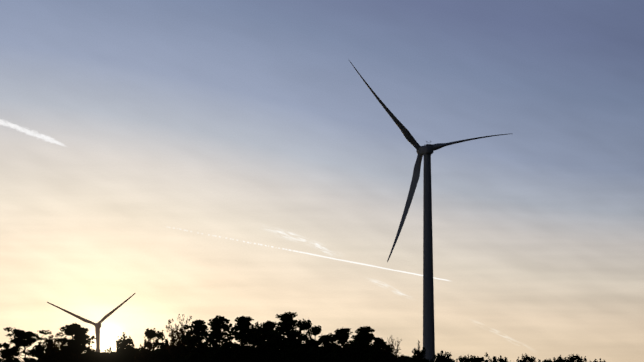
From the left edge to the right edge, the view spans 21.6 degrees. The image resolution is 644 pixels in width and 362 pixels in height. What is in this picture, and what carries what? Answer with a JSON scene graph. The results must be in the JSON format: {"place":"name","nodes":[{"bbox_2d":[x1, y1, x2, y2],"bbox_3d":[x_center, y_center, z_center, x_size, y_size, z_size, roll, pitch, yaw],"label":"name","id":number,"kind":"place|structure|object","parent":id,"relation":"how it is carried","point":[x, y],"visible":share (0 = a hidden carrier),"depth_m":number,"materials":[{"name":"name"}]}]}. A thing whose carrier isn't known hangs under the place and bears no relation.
{"place":"outdoors","nodes":[
{"label":"outdoors","id":0,"kind":"place"},
{"bbox_2d":[0,348,18,361],"bbox_3d":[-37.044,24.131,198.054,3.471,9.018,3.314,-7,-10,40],"label":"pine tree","id":1,"kind":"object","parent":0,"point":[3,354],"visible":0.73,"depth_m":198.04,"materials":[{"name":"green plant"}]},
{"bbox_2d":[23,348,43,361],"bbox_3d":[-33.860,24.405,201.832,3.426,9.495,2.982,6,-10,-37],"label":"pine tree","id":2,"kind":"object","parent":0,"point":[40,356],"visible":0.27,"depth_m":202.21,"materials":[{"name":"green plant"}]},
{"bbox_2d":[53,336,83,361],"bbox_3d":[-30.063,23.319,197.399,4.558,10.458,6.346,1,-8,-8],"label":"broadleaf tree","id":3,"kind":"object","parent":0,"point":[58,351],"visible":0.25,"depth_m":196.65,"materials":[{"name":"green plant"}]},
{"bbox_2d":[65,344,97,361],"bbox_3d":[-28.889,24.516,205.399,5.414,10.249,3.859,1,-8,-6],"label":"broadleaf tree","id":4,"kind":"object","parent":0,"point":[89,358],"visible":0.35,"depth_m":205.28,"materials":[{"name":"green plant"}]},
{"bbox_2d":[0,0,643,361],"label":"sky","id":5,"kind":"structure","parent":0,"point":[204,160],"materials":[{"name":"blue"}]},
{"bbox_2d":[343,342,355,360],"bbox_3d":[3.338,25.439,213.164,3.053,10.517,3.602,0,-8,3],"label":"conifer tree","id":6,"kind":"object","parent":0,"point":[345,345],"visible":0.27,"depth_m":213.23,"materials":[{"name":"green plant"}]},
{"label":"ground","id":7,"kind":"structure","parent":0,"visible":0},
{"bbox_2d":[0,327,60,361],"bbox_3d":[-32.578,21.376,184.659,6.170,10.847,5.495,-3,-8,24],"label":"pine tree","id":8,"kind":"object","parent":7,"relation":"on","point":[29,340],"visible":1,"depth_m":184.95,"materials":[{"name":"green plant"}]},
{"bbox_2d":[39,333,78,361],"bbox_3d":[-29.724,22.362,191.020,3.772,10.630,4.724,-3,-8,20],"label":"broadleaf tree","id":9,"kind":"object","parent":7,"relation":"on","point":[62,355],"visible":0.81,"depth_m":190.97,"materials":[{"name":"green plant"}]},
{"bbox_2d":[55,323,95,361],"bbox_3d":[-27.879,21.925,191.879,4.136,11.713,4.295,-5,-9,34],"label":"pine tree","id":10,"kind":"object","parent":7,"relation":"on","point":[79,341],"visible":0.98,"depth_m":191.78,"materials":[{"name":"green plant"}]},
{"bbox_2d":[47,293,134,351],"bbox_3d":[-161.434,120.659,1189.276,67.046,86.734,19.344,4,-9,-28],"label":"wind turbine","id":11,"kind":"object","parent":7,"relation":"on","point":[97,328],"visible":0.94,"depth_m":1188.08,"materials":[{"name":"paint"}]},
{"bbox_2d":[90,344,117,361],"bbox_3d":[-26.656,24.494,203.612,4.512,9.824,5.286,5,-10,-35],"label":"bush","id":12,"kind":"object","parent":7,"relation":"on","point":[104,356],"visible":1,"depth_m":205.43,"materials":[{"name":"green plant"}]},
{"bbox_2d":[114,332,135,361],"bbox_3d":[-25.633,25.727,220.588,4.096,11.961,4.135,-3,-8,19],"label":"conifer tree","id":13,"kind":"object","parent":7,"relation":"on","point":[124,348],"visible":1,"depth_m":220.60,"materials":[{"name":"green plant"}]},
{"bbox_2d":[133,335,160,361],"bbox_3d":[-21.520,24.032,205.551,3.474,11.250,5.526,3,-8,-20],"label":"broadleaf tree","id":14,"kind":"object","parent":7,"relation":"on","point":[146,355],"visible":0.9,"depth_m":205.95,"materials":[{"name":"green plant"}]},
{"bbox_2d":[144,328,159,360],"bbox_3d":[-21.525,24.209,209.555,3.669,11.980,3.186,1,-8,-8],"label":"conifer tree","id":15,"kind":"object","parent":7,"relation":"on","point":[151,333],"visible":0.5,"depth_m":210.01,"materials":[{"name":"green plant"}]},
{"bbox_2d":[148,330,172,361],"bbox_3d":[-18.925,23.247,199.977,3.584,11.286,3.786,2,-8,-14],"label":"conifer tree","id":16,"kind":"object","parent":7,"relation":"on","point":[162,346],"visible":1,"depth_m":200.50,"materials":[{"name":"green plant"}]},
{"bbox_2d":[166,314,191,361],"bbox_3d":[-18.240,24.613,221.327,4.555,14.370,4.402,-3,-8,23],"label":"broadleaf tree","id":17,"kind":"object","parent":7,"relation":"on","point":[174,346],"visible":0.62,"depth_m":221.14,"materials":[{"name":"green plant"}]},
{"bbox_2d":[176,332,195,361],"bbox_3d":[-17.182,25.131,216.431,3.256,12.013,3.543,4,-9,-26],"label":"conifer tree","id":18,"kind":"object","parent":7,"relation":"on","point":[184,349],"visible":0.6,"depth_m":216.59,"materials":[{"name":"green plant"}]},
{"bbox_2d":[184,319,209,361],"bbox_3d":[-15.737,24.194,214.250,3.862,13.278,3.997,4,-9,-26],"label":"pine tree","id":19,"kind":"object","parent":7,"relation":"on","point":[197,331],"visible":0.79,"depth_m":214.18,"materials":[{"name":"green plant"}]},
{"bbox_2d":[197,332,218,361],"bbox_3d":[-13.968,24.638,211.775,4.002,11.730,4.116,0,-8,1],"label":"conifer tree","id":20,"kind":"object","parent":7,"relation":"on","point":[207,350],"visible":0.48,"depth_m":212.23,"materials":[{"name":"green plant"}]},
{"bbox_2d":[203,315,239,361],"bbox_3d":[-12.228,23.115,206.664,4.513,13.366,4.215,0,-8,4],"label":"pine tree","id":21,"kind":"object","parent":7,"relation":"on","point":[217,333],"visible":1,"depth_m":206.57,"materials":[{"name":"green plant"}]},
{"bbox_2d":[232,316,260,361],"bbox_3d":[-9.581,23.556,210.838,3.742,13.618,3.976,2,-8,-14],"label":"pine tree","id":22,"kind":"object","parent":7,"relation":"on","point":[246,335],"visible":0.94,"depth_m":210.93,"materials":[{"name":"green plant"}]},
{"bbox_2d":[247,322,266,361],"bbox_3d":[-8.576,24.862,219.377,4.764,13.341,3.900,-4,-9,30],"label":"conifer tree","id":23,"kind":"object","parent":7,"relation":"on","point":[256,344],"visible":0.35,"depth_m":219.38,"materials":[{"name":"green plant"}]},
{"bbox_2d":[257,320,277,361],"bbox_3d":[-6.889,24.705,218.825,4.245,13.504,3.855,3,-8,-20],"label":"pine tree","id":24,"kind":"object","parent":7,"relation":"on","point":[268,325],"visible":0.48,"depth_m":218.88,"materials":[{"name":"green plant"}]},
{"bbox_2d":[269,311,307,361],"bbox_3d":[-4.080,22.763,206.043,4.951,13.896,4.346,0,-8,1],"label":"pine tree","id":25,"kind":"object","parent":7,"relation":"on","point":[291,343],"visible":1,"depth_m":206.14,"materials":[{"name":"green plant"}]},
{"bbox_2d":[296,319,312,361],"bbox_3d":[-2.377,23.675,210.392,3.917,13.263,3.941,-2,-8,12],"label":"conifer tree","id":26,"kind":"object","parent":7,"relation":"on","point":[304,325],"visible":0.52,"depth_m":210.95,"materials":[{"name":"green plant"}]},
{"bbox_2d":[302,325,323,361],"bbox_3d":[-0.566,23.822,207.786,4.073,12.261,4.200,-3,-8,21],"label":"conifer tree","id":27,"kind":"object","parent":7,"relation":"on","point":[315,330],"visible":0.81,"depth_m":208.07,"materials":[{"name":"green plant"}]},
{"bbox_2d":[310,335,342,361],"bbox_3d":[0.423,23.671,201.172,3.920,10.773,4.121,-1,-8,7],"label":"pine tree","id":28,"kind":"object","parent":7,"relation":"on","point":[328,345],"visible":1,"depth_m":201.28,"materials":[{"name":"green plant"}]},
{"bbox_2d":[328,328,353,361],"bbox_3d":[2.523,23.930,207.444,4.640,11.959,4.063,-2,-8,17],"label":"pine tree","id":29,"kind":"object","parent":7,"relation":"on","point":[341,335],"visible":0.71,"depth_m":207.72,"materials":[{"name":"green plant"}]},
{"bbox_2d":[346,326,374,361],"bbox_3d":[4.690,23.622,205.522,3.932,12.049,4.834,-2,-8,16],"label":"pine tree","id":30,"kind":"object","parent":7,"relation":"on","point":[362,337],"visible":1,"depth_m":205.35,"materials":[{"name":"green plant"}]},
{"bbox_2d":[364,337,393,361],"bbox_3d":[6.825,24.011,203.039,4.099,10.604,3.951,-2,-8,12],"label":"pine tree","id":31,"kind":"object","parent":7,"relation":"on","point":[378,346],"visible":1,"depth_m":203.39,"materials":[{"name":"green plant"}]},
{"bbox_2d":[377,337,401,361],"bbox_3d":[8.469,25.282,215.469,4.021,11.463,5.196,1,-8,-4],"label":"broadleaf tree","id":32,"kind":"object","parent":7,"relation":"on","point":[395,359],"visible":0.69,"depth_m":215.48,"materials":[{"name":"green plant"}]},
{"bbox_2d":[409,340,425,361],"bbox_3d":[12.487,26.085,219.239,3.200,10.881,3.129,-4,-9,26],"label":"conifer tree","id":33,"kind":"object","parent":7,"relation":"on","point":[417,352],"visible":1,"depth_m":219.65,"materials":[{"name":"green plant"}]},
{"bbox_2d":[409,353,427,361],"bbox_3d":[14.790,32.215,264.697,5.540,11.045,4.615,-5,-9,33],"label":"bush","id":34,"kind":"object","parent":7,"relation":"on","point":[413,356],"visible":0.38,"depth_m":265.00,"materials":[{"name":"green plant"}]},
{"bbox_2d":[348,59,506,361],"bbox_3d":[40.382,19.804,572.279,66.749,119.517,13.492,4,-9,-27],"label":"wind turbine","id":35,"kind":"object","parent":7,"relation":"on","point":[426,151],"visible":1,"depth_m":569.19,"materials":[{"name":"paint"}]},
{"bbox_2d":[435,351,454,361],"bbox_3d":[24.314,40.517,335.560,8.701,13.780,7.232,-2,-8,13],"label":"bush","id":36,"kind":"object","parent":7,"relation":"on","point":[444,357],"visible":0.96,"depth_m":335.52,"materials":[{"name":"green plant"}]},
{"bbox_2d":[459,354,470,361],"bbox_3d":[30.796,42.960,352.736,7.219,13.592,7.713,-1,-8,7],"label":"bush","id":37,"kind":"object","parent":7,"relation":"on","point":[466,358],"visible":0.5,"depth_m":352.43,"materials":[{"name":"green plant"}]},
{"bbox_2d":[469,355,480,361],"bbox_3d":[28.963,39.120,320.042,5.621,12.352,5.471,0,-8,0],"label":"bush","id":38,"kind":"object","parent":7,"relation":"on","point":[472,359],"visible":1,"depth_m":320.49,"materials":[{"name":"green plant"}]},
{"bbox_2d":[484,352,503,361],"bbox_3d":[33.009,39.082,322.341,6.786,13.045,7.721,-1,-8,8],"label":"bush","id":39,"kind":"object","parent":7,"relation":"on","point":[495,359],"visible":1,"depth_m":323.29,"materials":[{"name":"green plant"}]},
{"bbox_2d":[516,353,527,361],"bbox_3d":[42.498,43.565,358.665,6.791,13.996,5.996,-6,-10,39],"label":"bush","id":40,"kind":"object","parent":7,"relation":"on","point":[524,358],"visible":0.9,"depth_m":358.88,"materials":[{"name":"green plant"}]},
{"bbox_2d":[527,356,535,361],"bbox_3d":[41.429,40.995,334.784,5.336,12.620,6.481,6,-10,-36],"label":"bush","id":41,"kind":"object","parent":7,"relation":"on","point":[529,359],"visible":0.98,"depth_m":335.17,"materials":[{"name":"green plant"}]},
{"bbox_2d":[553,355,566,361],"bbox_3d":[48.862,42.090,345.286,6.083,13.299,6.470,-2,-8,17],"label":"bush","id":42,"kind":"object","parent":7,"relation":"on","point":[557,360],"visible":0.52,"depth_m":345.75,"materials":[{"name":"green plant"}]},
{"bbox_2d":[560,358,572,361],"bbox_3d":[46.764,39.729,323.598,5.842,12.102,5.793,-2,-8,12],"label":"bush","id":43,"kind":"object","parent":7,"relation":"on","point":[564,360],"visible":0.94,"depth_m":323.83,"materials":[{"name":"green plant"}]},
{"bbox_2d":[567,353,582,361],"bbox_3d":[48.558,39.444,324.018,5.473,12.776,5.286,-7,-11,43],"label":"bush","id":44,"kind":"object","parent":7,"relation":"on","point":[575,358],"visible":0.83,"depth_m":324.48,"materials":[{"name":"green plant"}]}
]}

